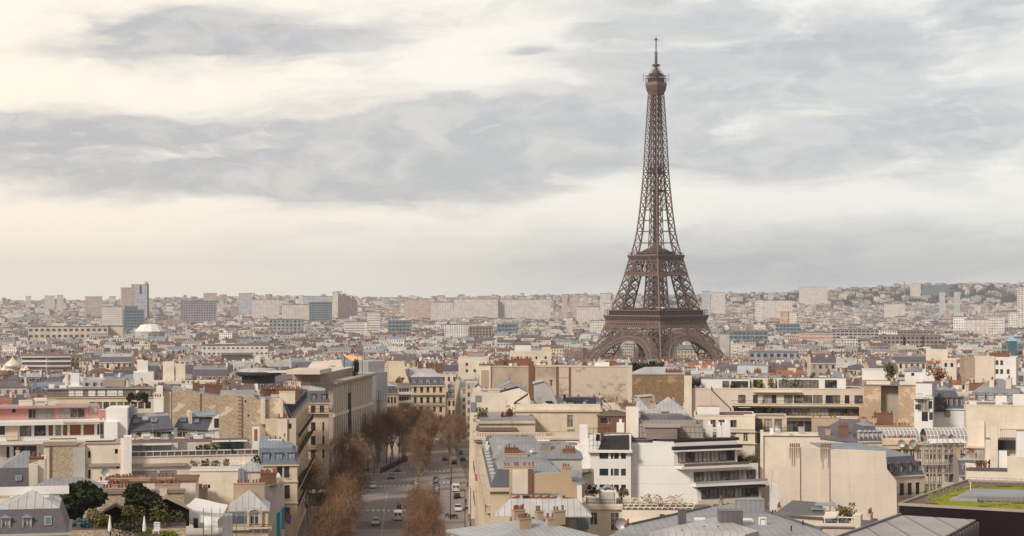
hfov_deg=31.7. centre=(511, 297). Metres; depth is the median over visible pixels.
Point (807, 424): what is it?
window
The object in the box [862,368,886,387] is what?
white long penthouse
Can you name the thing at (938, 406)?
bay window
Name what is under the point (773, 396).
window
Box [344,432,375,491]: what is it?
bare plane tree
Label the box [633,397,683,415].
pale blue roof house
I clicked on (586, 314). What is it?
long low block
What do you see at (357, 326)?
white band block
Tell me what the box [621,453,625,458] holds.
window
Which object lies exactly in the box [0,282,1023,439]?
distant city blocks
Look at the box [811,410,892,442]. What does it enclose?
zinc terraced roof
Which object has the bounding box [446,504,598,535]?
grey hip roof house
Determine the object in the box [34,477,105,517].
long low zinc roof
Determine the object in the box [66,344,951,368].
bare winter woods
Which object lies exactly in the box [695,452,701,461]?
ribbon window
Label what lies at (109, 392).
white penthouse row
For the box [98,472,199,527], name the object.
building
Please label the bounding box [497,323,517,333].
blue office
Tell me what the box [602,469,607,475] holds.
window
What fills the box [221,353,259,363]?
blue roofed hall
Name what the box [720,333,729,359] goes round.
grey block
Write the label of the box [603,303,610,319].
pale block
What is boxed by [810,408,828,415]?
window
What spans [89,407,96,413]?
penthouse window
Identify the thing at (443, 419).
bare plane tree
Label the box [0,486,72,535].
slate mansard
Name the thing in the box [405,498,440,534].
bare plane tree
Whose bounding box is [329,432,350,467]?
bare plane tree
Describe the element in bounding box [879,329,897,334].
white grid office
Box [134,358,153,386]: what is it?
white lift tower house
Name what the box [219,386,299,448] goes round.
rubble party wall building
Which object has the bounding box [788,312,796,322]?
cream cube
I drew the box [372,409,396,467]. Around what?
bare plane tree
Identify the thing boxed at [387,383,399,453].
mansard row house
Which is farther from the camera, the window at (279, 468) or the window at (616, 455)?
the window at (616, 455)
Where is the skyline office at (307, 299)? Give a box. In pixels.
[303,296,330,303]
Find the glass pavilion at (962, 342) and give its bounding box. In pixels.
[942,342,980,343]
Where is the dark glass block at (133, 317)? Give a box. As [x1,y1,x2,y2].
[123,306,143,329]
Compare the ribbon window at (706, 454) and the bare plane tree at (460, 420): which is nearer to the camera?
the ribbon window at (706, 454)
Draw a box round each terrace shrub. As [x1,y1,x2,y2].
[692,378,700,387]
[755,380,762,387]
[767,378,774,387]
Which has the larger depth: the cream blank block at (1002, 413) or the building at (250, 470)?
the cream blank block at (1002, 413)
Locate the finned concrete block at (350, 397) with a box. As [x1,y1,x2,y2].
[284,367,375,484]
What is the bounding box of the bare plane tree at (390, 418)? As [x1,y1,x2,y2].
[380,408,405,462]
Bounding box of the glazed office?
[729,330,767,341]
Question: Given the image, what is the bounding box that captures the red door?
[254,429,256,440]
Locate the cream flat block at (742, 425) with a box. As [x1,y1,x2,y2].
[694,406,756,460]
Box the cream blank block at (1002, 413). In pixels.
[965,393,1023,437]
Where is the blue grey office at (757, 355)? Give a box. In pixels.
[749,350,798,360]
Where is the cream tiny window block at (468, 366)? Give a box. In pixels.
[458,353,488,378]
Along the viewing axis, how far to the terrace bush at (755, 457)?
351.53 m
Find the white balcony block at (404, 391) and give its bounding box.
[387,382,411,450]
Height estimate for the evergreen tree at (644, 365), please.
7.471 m
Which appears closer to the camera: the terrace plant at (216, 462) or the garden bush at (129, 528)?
the garden bush at (129, 528)
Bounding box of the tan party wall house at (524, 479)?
[503,462,584,520]
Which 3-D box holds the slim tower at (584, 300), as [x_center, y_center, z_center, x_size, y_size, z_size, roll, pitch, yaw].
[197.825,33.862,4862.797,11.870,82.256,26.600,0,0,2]
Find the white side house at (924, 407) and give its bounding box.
[914,382,934,432]
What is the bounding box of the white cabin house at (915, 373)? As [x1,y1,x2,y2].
[904,365,934,381]
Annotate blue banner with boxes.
[277,506,284,535]
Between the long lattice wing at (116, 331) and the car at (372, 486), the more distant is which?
the long lattice wing at (116, 331)
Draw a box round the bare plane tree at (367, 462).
[330,445,372,480]
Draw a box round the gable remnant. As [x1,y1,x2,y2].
[926,343,947,360]
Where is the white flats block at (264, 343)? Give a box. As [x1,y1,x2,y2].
[256,342,268,356]
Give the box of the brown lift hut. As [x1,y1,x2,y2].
[633,394,653,404]
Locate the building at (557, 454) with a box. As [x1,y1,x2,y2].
[492,432,582,484]
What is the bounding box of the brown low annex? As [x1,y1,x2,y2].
[596,399,625,443]
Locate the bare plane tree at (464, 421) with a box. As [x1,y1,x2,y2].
[460,410,469,443]
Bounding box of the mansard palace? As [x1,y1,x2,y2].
[677,345,719,357]
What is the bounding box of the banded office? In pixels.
[897,330,934,334]
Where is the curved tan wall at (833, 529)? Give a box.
[809,523,854,535]
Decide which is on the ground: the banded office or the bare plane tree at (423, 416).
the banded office
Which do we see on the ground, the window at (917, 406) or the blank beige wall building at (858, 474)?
the blank beige wall building at (858, 474)
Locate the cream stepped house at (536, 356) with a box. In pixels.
[510,345,551,364]
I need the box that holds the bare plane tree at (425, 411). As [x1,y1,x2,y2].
[415,406,435,416]
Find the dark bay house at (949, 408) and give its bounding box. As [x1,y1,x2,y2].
[933,386,964,427]
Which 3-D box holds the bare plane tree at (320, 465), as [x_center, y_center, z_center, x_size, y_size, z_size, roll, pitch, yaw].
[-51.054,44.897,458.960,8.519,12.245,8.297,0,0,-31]
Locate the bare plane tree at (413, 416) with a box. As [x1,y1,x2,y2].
[405,406,423,428]
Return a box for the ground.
[350,288,1016,528]
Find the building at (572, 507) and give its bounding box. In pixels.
[495,493,591,527]
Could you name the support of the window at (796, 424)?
in the planted terrace block at (805, 402)
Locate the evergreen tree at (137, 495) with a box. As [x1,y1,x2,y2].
[121,482,162,521]
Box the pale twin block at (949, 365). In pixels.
[940,358,956,379]
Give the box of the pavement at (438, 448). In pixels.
[348,440,467,535]
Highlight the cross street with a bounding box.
[361,470,463,482]
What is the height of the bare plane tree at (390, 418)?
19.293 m
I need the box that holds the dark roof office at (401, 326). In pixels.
[388,320,410,334]
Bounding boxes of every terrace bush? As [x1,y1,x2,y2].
[126,392,134,403]
[133,392,142,400]
[140,391,149,402]
[737,455,745,461]
[742,453,758,461]
[751,455,758,462]
[925,367,947,380]
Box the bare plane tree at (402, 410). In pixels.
[393,401,411,455]
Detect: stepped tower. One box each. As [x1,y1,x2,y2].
[332,292,337,317]
[336,291,341,317]
[342,294,346,317]
[347,296,351,317]
[352,297,357,315]
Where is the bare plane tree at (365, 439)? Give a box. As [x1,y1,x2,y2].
[353,428,371,454]
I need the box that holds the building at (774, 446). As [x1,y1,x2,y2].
[760,422,857,510]
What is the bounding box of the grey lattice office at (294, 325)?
[269,319,303,333]
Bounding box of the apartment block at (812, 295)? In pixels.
[799,287,826,304]
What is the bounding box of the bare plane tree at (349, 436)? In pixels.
[337,427,368,453]
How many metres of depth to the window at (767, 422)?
371.91 m
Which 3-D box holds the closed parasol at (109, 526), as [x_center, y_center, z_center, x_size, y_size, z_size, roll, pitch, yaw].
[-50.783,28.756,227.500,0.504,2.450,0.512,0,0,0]
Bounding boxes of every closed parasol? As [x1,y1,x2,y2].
[108,516,111,530]
[142,516,145,534]
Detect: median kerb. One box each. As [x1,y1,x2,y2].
[409,444,426,469]
[410,484,433,535]
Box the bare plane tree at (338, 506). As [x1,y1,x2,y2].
[311,488,359,535]
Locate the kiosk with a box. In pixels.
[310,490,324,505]
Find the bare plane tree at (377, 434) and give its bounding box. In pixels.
[362,421,389,473]
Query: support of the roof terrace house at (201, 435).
on the ground
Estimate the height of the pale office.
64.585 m
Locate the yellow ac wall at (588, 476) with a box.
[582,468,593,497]
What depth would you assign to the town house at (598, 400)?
531.92 m
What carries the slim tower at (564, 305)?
on the ground
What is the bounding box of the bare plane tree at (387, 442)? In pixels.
[375,402,404,462]
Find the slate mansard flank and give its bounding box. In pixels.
[872,445,926,513]
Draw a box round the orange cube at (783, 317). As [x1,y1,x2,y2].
[780,312,787,322]
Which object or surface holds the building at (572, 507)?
on the ground
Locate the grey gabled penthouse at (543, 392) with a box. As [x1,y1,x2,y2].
[533,379,557,403]
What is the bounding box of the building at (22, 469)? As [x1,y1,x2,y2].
[0,447,46,486]
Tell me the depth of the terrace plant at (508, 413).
390.76 m
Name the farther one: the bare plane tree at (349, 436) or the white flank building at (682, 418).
the bare plane tree at (349, 436)
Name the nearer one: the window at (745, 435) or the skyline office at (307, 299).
the window at (745, 435)
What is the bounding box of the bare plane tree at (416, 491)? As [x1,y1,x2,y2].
[401,480,443,512]
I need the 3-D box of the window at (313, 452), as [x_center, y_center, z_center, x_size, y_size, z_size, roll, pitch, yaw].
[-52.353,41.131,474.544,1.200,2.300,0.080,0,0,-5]
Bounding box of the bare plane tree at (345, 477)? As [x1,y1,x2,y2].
[323,470,360,532]
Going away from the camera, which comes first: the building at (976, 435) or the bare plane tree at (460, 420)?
the building at (976, 435)
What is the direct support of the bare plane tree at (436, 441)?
on the median kerb at (422, 468)
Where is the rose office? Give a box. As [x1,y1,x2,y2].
[799,332,832,342]
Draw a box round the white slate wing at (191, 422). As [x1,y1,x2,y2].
[174,410,218,436]
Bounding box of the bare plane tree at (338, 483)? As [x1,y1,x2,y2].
[318,466,366,534]
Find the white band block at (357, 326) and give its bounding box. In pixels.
[344,321,367,332]
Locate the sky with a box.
[0,0,1023,300]
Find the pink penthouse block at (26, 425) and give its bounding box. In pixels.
[0,398,105,466]
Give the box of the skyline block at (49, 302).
[45,296,54,308]
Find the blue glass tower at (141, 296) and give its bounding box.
[131,281,148,317]
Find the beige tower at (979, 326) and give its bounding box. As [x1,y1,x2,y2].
[964,319,988,334]
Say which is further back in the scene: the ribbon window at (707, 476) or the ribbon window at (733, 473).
the ribbon window at (733, 473)
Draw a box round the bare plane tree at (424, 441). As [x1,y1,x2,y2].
[403,430,436,482]
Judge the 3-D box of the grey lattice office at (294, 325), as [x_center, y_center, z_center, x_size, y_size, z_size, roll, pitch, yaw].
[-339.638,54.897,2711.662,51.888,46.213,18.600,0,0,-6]
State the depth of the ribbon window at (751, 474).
349.55 m
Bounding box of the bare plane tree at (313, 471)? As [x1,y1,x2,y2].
[306,459,328,512]
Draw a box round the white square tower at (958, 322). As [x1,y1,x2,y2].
[953,316,966,329]
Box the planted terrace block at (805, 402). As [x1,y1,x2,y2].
[684,370,863,431]
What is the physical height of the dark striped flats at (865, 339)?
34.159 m
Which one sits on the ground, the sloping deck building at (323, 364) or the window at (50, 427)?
the sloping deck building at (323, 364)
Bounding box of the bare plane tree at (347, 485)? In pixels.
[320,474,365,534]
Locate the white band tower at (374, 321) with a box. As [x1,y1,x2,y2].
[367,311,380,333]
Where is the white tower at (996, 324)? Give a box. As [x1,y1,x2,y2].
[986,316,1003,334]
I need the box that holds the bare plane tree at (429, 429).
[408,411,446,469]
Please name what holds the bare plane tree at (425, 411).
on the median kerb at (422, 468)
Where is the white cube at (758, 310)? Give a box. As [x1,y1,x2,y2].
[755,300,762,320]
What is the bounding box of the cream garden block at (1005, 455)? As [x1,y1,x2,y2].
[965,427,1023,480]
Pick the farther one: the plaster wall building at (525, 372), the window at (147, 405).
the plaster wall building at (525, 372)
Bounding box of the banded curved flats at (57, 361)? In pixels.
[45,354,70,370]
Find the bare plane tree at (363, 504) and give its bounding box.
[317,477,367,517]
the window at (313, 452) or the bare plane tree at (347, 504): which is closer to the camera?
the bare plane tree at (347, 504)
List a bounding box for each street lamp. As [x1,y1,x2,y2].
[443,477,450,519]
[463,485,470,525]
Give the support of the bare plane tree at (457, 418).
on the ground
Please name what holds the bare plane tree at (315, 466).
on the pavement at (301, 528)
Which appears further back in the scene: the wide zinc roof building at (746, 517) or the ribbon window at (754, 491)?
the ribbon window at (754, 491)
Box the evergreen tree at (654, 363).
[646,360,664,366]
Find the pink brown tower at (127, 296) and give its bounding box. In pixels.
[121,288,134,318]
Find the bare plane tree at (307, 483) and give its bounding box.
[301,473,327,521]
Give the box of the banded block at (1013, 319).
[1008,312,1017,327]
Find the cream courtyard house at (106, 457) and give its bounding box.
[84,435,131,481]
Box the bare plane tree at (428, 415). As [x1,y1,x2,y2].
[412,408,442,427]
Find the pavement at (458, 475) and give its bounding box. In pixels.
[442,441,474,526]
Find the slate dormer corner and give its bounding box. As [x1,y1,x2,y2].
[259,433,298,535]
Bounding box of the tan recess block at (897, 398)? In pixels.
[859,381,915,427]
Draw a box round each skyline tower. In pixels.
[203,293,216,300]
[239,293,251,315]
[702,291,709,314]
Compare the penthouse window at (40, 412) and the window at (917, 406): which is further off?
the window at (917, 406)
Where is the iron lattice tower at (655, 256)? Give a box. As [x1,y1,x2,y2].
[585,38,728,361]
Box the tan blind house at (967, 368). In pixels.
[960,355,974,388]
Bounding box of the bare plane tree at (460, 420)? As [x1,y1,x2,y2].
[451,414,469,457]
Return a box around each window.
[0,426,4,434]
[14,446,23,455]
[20,425,30,436]
[24,445,36,455]
[28,409,35,418]
[34,425,45,435]
[37,408,44,418]
[46,408,54,418]
[48,425,52,435]
[55,425,60,434]
[59,408,69,417]
[63,425,67,434]
[70,408,84,417]
[70,424,80,435]
[83,424,94,434]
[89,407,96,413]
[97,424,102,434]
[104,402,108,408]
[132,443,142,450]
[132,470,156,474]
[138,402,143,408]
[144,443,151,450]
[145,402,150,408]
[150,431,171,436]
[154,442,170,450]
[159,470,175,474]
[178,442,185,449]
[219,442,243,449]
[250,512,258,523]
[277,466,281,476]
[284,466,288,477]
[284,485,289,497]
[285,507,289,515]
[311,422,315,430]
[311,436,315,444]
[311,450,315,457]
[567,415,572,426]
[590,512,596,524]
[600,418,606,422]
[602,453,607,458]
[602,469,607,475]
[611,513,618,530]
[614,453,618,458]
[614,469,618,475]
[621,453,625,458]
[621,469,625,475]
[678,452,685,462]
[686,452,693,461]
[694,472,702,481]
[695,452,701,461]
[701,490,708,498]
[703,451,710,461]
[703,471,711,480]
[710,420,715,426]
[710,489,717,498]
[711,451,718,460]
[712,471,719,480]
[718,489,725,497]
[719,451,726,460]
[721,471,728,480]
[726,489,733,497]
[727,450,734,460]
[730,420,736,426]
[730,470,737,479]
[734,488,741,497]
[738,395,745,402]
[738,470,746,479]
[743,433,747,441]
[743,488,749,496]
[747,469,755,478]
[751,487,758,496]
[753,395,757,402]
[755,419,761,430]
[757,433,759,442]
[763,395,770,402]
[764,419,771,430]
[772,395,775,402]
[773,408,790,414]
[775,419,781,430]
[784,395,792,402]
[787,421,792,430]
[791,408,809,415]
[793,421,803,430]
[794,395,801,402]
[803,395,811,403]
[804,421,811,430]
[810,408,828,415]
[813,395,821,403]
[826,395,831,403]
[829,408,846,415]
[832,395,839,403]
[845,395,848,403]
[845,408,858,415]
[854,395,862,403]
[900,483,903,494]
[908,483,911,494]
[910,450,914,458]
[915,404,920,409]
[916,482,919,493]
[917,450,921,459]
[918,399,929,411]
[922,412,927,420]
[929,412,932,419]
[934,402,944,410]
[944,410,949,416]
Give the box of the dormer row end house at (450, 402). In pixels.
[445,381,454,414]
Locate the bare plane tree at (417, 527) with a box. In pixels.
[399,505,450,535]
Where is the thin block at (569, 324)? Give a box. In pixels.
[566,317,572,333]
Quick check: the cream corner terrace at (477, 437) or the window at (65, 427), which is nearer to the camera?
the window at (65, 427)
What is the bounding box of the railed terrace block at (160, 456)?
[132,438,258,474]
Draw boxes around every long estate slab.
[454,299,497,318]
[498,299,550,318]
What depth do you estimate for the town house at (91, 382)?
626.12 m
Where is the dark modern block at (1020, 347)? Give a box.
[1001,343,1023,353]
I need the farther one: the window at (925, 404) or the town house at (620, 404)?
the town house at (620, 404)
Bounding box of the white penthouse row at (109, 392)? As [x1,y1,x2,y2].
[43,372,153,418]
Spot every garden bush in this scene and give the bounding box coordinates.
[75,518,93,528]
[85,507,105,528]
[97,514,111,527]
[107,515,145,535]
[121,504,145,520]
[135,526,151,535]
[147,500,183,526]
[155,530,176,535]
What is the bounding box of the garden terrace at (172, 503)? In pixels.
[70,493,191,535]
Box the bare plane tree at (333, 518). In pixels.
[299,502,360,535]
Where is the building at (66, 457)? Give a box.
[43,438,85,479]
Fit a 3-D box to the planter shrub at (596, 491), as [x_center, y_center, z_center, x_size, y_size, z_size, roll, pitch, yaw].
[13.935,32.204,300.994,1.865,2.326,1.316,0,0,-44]
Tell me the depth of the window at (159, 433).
330.63 m
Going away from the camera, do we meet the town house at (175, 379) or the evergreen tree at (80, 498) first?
the evergreen tree at (80, 498)
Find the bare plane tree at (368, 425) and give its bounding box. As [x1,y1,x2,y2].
[361,409,383,471]
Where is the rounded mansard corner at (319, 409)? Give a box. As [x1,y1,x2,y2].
[301,381,332,489]
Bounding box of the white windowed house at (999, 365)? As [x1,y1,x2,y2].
[975,351,1017,384]
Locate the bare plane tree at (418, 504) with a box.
[405,491,442,531]
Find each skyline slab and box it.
[252,299,279,318]
[711,292,724,313]
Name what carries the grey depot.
on the ground
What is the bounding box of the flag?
[285,512,291,523]
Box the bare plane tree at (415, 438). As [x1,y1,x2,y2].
[406,427,437,463]
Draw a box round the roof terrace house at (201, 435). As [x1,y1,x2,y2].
[132,424,218,439]
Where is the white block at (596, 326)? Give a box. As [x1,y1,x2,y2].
[590,320,605,333]
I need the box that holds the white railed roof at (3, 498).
[0,495,14,507]
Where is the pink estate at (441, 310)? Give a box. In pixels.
[431,302,452,319]
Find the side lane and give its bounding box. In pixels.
[426,451,464,535]
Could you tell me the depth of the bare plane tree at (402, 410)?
615.65 m
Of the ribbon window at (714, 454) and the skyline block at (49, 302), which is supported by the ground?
the skyline block at (49, 302)
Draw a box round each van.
[394,510,401,519]
[452,483,459,491]
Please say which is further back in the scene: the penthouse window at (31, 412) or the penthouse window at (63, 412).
the penthouse window at (63, 412)
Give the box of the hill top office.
[921,285,949,297]
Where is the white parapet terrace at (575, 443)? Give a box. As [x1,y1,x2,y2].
[486,440,578,449]
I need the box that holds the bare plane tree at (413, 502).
[405,481,446,517]
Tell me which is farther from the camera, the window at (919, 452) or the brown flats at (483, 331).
the brown flats at (483, 331)
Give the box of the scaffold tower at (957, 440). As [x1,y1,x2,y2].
[922,433,965,492]
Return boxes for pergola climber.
[832,505,852,522]
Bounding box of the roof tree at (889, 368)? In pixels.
[884,362,895,380]
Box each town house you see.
[0,375,26,394]
[0,379,18,382]
[0,390,11,404]
[0,391,27,403]
[19,368,41,386]
[28,395,39,403]
[29,381,64,397]
[43,368,85,379]
[43,373,69,381]
[63,372,103,387]
[82,371,116,378]
[85,369,114,375]
[126,378,153,393]
[155,374,194,379]
[220,377,254,387]
[225,384,255,390]
[254,377,291,390]
[555,392,602,410]
[603,396,625,408]
[607,399,625,411]
[646,494,723,507]
[655,395,680,405]
[692,374,712,381]
[726,502,781,511]
[765,372,796,385]
[769,482,777,511]
[824,507,877,525]
[846,378,857,385]
[851,374,893,386]
[887,372,903,379]
[926,376,952,387]
[933,380,955,390]
[947,444,984,482]
[956,378,984,395]
[1014,385,1023,392]
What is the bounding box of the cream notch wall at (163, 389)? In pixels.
[152,382,171,421]
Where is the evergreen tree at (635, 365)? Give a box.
[630,361,642,371]
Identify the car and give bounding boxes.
[369,482,375,488]
[371,517,379,525]
[388,473,393,478]
[453,492,460,498]
[454,504,461,511]
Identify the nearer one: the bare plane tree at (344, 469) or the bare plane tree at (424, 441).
the bare plane tree at (344, 469)
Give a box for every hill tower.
[939,292,944,313]
[954,291,959,312]
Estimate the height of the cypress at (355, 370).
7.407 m
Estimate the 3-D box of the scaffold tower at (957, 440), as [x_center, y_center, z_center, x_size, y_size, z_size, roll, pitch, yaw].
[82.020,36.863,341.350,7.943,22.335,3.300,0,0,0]
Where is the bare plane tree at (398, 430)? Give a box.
[388,404,407,459]
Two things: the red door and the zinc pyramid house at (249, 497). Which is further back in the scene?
the red door
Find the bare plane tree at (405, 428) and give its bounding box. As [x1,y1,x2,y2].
[391,412,413,459]
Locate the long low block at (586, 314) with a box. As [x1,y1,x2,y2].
[577,307,599,322]
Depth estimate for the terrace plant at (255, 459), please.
301.25 m
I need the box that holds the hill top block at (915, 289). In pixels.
[910,283,920,298]
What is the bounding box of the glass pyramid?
[1007,336,1016,355]
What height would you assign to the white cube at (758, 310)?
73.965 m
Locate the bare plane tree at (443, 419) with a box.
[437,413,450,442]
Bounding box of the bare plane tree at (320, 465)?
[312,452,326,478]
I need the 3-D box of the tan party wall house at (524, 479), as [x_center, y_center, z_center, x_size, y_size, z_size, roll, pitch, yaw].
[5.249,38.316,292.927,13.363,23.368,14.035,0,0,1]
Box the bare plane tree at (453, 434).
[438,419,460,470]
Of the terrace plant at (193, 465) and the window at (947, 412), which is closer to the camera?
the terrace plant at (193, 465)
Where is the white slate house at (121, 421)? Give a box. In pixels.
[104,394,177,438]
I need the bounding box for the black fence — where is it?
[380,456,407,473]
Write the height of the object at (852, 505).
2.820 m
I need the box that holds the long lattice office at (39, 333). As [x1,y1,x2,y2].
[28,326,108,340]
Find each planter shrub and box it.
[585,485,595,494]
[591,484,600,496]
[616,489,624,498]
[619,488,629,496]
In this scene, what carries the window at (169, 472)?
in the railed terrace block at (160, 456)
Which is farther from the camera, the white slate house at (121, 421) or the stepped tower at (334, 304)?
the stepped tower at (334, 304)
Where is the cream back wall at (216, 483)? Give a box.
[190,463,239,527]
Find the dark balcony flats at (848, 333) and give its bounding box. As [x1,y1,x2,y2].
[832,329,878,340]
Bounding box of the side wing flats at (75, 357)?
[71,354,81,369]
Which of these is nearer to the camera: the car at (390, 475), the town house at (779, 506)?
the town house at (779, 506)
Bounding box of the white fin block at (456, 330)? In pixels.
[444,324,467,338]
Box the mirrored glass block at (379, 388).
[358,360,387,461]
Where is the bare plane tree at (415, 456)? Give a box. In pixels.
[406,440,435,487]
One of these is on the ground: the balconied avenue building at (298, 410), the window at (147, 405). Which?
the balconied avenue building at (298, 410)
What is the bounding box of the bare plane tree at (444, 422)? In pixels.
[442,412,454,451]
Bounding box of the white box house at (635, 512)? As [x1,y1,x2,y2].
[615,493,698,529]
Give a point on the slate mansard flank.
(906, 472)
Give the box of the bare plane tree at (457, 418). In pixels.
[451,411,468,431]
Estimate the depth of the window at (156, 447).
304.29 m
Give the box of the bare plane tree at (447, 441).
[439,421,460,461]
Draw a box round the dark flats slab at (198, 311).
[181,301,216,322]
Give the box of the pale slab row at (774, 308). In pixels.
[764,300,791,317]
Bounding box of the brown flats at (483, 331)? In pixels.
[469,326,492,336]
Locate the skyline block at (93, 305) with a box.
[85,296,101,315]
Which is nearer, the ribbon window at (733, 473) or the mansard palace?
the ribbon window at (733, 473)
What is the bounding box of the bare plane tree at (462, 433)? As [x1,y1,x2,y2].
[444,418,469,466]
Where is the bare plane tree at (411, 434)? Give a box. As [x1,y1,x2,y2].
[405,424,430,446]
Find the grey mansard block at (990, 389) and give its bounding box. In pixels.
[969,375,1021,400]
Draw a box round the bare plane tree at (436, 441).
[407,417,441,466]
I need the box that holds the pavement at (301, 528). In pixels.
[298,503,352,535]
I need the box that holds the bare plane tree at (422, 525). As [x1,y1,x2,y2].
[395,505,445,535]
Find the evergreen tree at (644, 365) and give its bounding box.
[639,361,652,368]
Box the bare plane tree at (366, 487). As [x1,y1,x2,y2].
[332,455,373,513]
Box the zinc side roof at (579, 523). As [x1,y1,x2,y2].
[568,500,588,531]
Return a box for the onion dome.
[4,356,20,369]
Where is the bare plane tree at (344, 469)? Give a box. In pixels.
[321,455,365,486]
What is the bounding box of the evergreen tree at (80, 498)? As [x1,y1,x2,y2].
[59,479,108,520]
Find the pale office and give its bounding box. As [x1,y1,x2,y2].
[282,304,308,320]
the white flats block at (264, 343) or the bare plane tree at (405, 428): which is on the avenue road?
the bare plane tree at (405, 428)
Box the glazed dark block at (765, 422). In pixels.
[754,413,786,478]
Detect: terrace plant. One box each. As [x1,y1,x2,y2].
[190,459,199,467]
[200,458,209,465]
[201,444,210,449]
[205,442,219,451]
[211,460,219,465]
[223,458,229,465]
[226,440,233,452]
[251,453,262,463]
[473,407,487,422]
[505,405,515,416]
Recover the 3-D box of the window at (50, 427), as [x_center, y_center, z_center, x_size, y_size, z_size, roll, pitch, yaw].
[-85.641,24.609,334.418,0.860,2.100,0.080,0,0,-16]
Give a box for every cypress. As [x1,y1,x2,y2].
[352,359,357,375]
[356,359,358,375]
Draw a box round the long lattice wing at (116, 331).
[109,326,123,337]
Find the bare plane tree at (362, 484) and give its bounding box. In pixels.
[325,463,367,520]
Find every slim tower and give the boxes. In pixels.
[562,294,567,317]
[572,296,578,317]
[579,424,595,468]
[583,295,586,306]
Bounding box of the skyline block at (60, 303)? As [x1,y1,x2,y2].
[57,295,62,311]
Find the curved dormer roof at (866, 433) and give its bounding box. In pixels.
[850,421,883,446]
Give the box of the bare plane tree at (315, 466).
[308,457,324,487]
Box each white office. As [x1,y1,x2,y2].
[102,306,121,325]
[201,344,268,357]
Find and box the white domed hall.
[135,324,164,336]
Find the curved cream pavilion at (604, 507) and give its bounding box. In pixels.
[582,484,630,535]
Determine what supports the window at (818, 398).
in the planted terrace block at (805, 402)
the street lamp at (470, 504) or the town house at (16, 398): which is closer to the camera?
the street lamp at (470, 504)
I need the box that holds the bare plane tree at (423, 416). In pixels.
[417,408,444,463]
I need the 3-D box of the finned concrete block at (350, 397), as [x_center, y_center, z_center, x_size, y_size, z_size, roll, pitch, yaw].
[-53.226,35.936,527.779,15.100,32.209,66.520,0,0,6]
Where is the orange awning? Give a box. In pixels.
[344,355,362,374]
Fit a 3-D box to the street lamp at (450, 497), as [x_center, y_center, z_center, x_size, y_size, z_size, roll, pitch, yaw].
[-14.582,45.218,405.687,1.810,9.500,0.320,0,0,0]
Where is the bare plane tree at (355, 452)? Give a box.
[337,439,366,473]
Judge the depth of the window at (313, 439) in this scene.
474.52 m
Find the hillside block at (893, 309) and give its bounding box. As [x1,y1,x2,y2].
[884,303,904,316]
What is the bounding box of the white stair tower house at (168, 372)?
[152,361,215,387]
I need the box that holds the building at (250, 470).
[238,452,276,484]
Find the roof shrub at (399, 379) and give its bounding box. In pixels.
[395,376,403,382]
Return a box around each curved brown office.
[883,335,903,347]
[903,335,921,346]
[922,335,940,346]
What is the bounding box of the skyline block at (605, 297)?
[600,293,610,317]
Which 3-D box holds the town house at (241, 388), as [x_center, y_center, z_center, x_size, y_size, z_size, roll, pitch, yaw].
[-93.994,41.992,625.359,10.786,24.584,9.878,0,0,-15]
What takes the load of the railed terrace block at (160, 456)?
on the ground
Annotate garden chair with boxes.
[153,522,159,533]
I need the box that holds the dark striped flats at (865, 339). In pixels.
[840,338,881,345]
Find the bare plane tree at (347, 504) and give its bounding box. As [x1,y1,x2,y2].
[308,484,371,535]
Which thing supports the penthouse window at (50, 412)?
in the pink penthouse block at (26, 425)
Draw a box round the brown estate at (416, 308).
[404,299,430,319]
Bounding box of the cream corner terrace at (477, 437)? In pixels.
[471,425,588,525]
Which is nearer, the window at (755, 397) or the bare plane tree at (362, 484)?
the bare plane tree at (362, 484)
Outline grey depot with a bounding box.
[776,323,799,333]
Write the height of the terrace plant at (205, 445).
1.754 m
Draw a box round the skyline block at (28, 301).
[26,296,30,306]
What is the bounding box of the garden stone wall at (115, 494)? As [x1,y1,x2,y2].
[101,483,184,511]
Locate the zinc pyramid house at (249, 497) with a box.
[227,479,271,535]
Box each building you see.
[0,447,46,486]
[43,438,85,479]
[98,472,199,527]
[171,380,222,426]
[186,498,261,535]
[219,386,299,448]
[235,368,285,383]
[238,452,276,484]
[265,473,284,535]
[271,379,313,530]
[308,360,342,367]
[385,361,446,439]
[468,381,530,518]
[469,412,534,507]
[474,435,551,525]
[479,356,556,400]
[492,432,582,484]
[495,493,591,527]
[514,393,601,434]
[556,359,632,402]
[587,428,631,497]
[602,419,769,504]
[609,498,830,535]
[623,400,708,502]
[631,367,684,405]
[760,422,857,510]
[770,442,896,519]
[836,513,978,535]
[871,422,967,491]
[898,477,1023,535]
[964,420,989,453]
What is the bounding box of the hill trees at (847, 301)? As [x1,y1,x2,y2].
[19,283,1016,309]
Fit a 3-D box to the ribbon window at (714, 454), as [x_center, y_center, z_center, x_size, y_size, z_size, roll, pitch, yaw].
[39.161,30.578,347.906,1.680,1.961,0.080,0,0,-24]
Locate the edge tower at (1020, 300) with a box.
[1017,286,1023,327]
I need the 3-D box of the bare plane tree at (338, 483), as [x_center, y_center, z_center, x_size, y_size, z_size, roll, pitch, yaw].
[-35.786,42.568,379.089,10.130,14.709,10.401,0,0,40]
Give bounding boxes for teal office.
[309,302,331,321]
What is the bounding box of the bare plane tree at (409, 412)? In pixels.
[399,399,416,451]
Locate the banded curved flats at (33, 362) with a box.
[21,354,45,371]
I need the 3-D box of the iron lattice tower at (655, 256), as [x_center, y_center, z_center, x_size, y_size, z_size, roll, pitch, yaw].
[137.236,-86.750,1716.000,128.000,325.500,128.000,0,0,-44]
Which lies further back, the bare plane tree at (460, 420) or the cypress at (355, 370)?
the bare plane tree at (460, 420)

